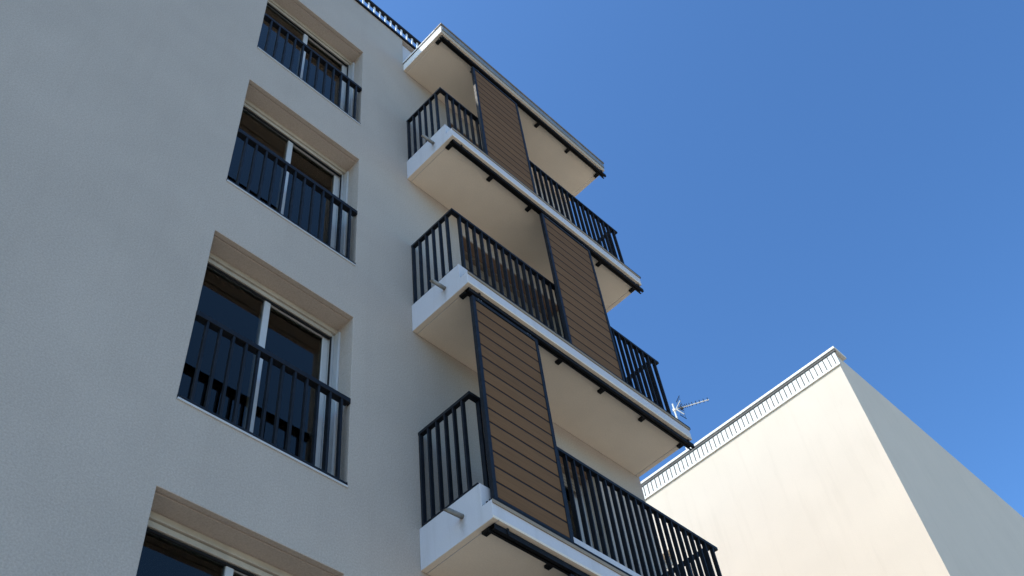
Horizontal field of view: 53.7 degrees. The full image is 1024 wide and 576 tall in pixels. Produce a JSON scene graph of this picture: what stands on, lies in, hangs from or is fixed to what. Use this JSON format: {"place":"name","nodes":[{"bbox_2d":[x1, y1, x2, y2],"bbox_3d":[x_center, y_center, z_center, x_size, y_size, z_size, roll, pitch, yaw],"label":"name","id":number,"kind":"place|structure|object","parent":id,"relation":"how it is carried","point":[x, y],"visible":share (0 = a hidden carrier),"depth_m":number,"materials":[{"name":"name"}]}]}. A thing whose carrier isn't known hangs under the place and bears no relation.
{"place":"outdoors","nodes":[
{"label":"outdoors","id":0,"kind":"place"},
{"bbox_2d":[0,0,721,575],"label":"apartment building","id":1,"kind":"structure","parent":0,"point":[254,254],"depth_m":8.62,"materials":[{"name":"paint"}]},
{"bbox_2d":[136,511,293,575],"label":"window","id":2,"kind":"structure","parent":1,"relation":"in","point":[170,548],"depth_m":6.51,"materials":[{"name":"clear glass"}]},
{"bbox_2d":[176,252,347,487],"bbox_3d":[-1.975,0.606,8.127,1.479,2.028,0.332,36,-64,-29],"label":"window","id":3,"kind":"structure","parent":1,"relation":"in","point":[229,296],"depth_m":8.39,"materials":[{"name":"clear glass"}]},
{"bbox_2d":[227,99,355,265],"bbox_3d":[-2.253,-1.114,10.319,1.479,2.028,0.332,36,-64,-29],"label":"window","id":4,"kind":"structure","parent":1,"relation":"in","point":[254,122],"depth_m":10.67,"materials":[{"name":"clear glass"}]},
{"bbox_2d":[257,0,360,125],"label":"window","id":5,"kind":"structure","parent":1,"relation":"in","point":[279,14],"depth_m":12.93,"materials":[{"name":"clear glass"}]},
{"bbox_2d":[451,124,482,149],"bbox_3d":[-0.273,-1.127,14.015,1.746,2.212,0.335,36,-64,-29],"label":"balcony door","id":6,"kind":"structure","parent":1,"relation":"in","point":[458,130],"depth_m":14.52,"materials":[{"name":"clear glass"}]},
{"bbox_2d":[471,66,536,193],"bbox_3d":[-0.131,-2.106,13.419,0.885,2.533,0.044,36,-64,-29],"label":"sliding shutter","id":7,"kind":"object","parent":1,"relation":"on","point":[502,137],"visible":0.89,"depth_m":13.35,"materials":[{"name":"brown wood"}]},
{"bbox_2d":[463,237,557,326],"bbox_3d":[0.006,0.592,11.823,1.746,2.212,0.335,36,-64,-29],"label":"balcony door","id":8,"kind":"structure","parent":1,"relation":"in","point":[464,239],"depth_m":12.61,"materials":[{"name":"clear glass"}]},
{"bbox_2d":[469,295,573,541],"bbox_3d":[0.047,1.062,8.774,0.885,2.533,0.044,36,-64,-29],"label":"sliding shutter","id":9,"kind":"object","parent":1,"relation":"on","point":[524,469],"visible":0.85,"depth_m":8.62,"materials":[{"name":"brown wood"}]},
{"bbox_2d":[481,411,592,547],"bbox_3d":[0.284,2.312,9.631,1.746,2.212,0.335,36,-64,-29],"label":"balcony door","id":10,"kind":"structure","parent":1,"relation":"in","point":[561,461],"depth_m":10.66,"materials":[{"name":"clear glass"}]},
{"bbox_2d":[539,213,624,380],"bbox_3d":[0.782,0.071,11.667,0.885,2.533,0.044,36,-64,-29],"label":"sliding shutter","id":11,"kind":"object","parent":1,"relation":"on","point":[586,323],"visible":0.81,"depth_m":11.57,"materials":[{"name":"brown wood"}]},
{"bbox_2d":[359,0,1023,516],"label":"sky","id":12,"kind":"structure","parent":0,"point":[785,183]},
{"bbox_2d":[641,346,1023,575],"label":"neighbouring building","id":13,"kind":"structure","parent":0,"point":[829,462],"depth_m":19.68,"materials":[{"name":"white paint"}]},
{"bbox_2d":[664,556,677,575],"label":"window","id":14,"kind":"structure","parent":13,"relation":"in","point":[669,556],"depth_m":21.05,"materials":[{"name":"grey glass"}]},
{"bbox_2d":[672,396,708,448],"bbox_3d":[4.420,3.510,23.697,0.964,2.701,0.316,-17,-52,6],"label":"tv antenna","id":15,"kind":"object","parent":13,"relation":"on","point":[680,407],"visible":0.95,"depth_m":24.54,"materials":[{"name":"silver metal"}]}
]}

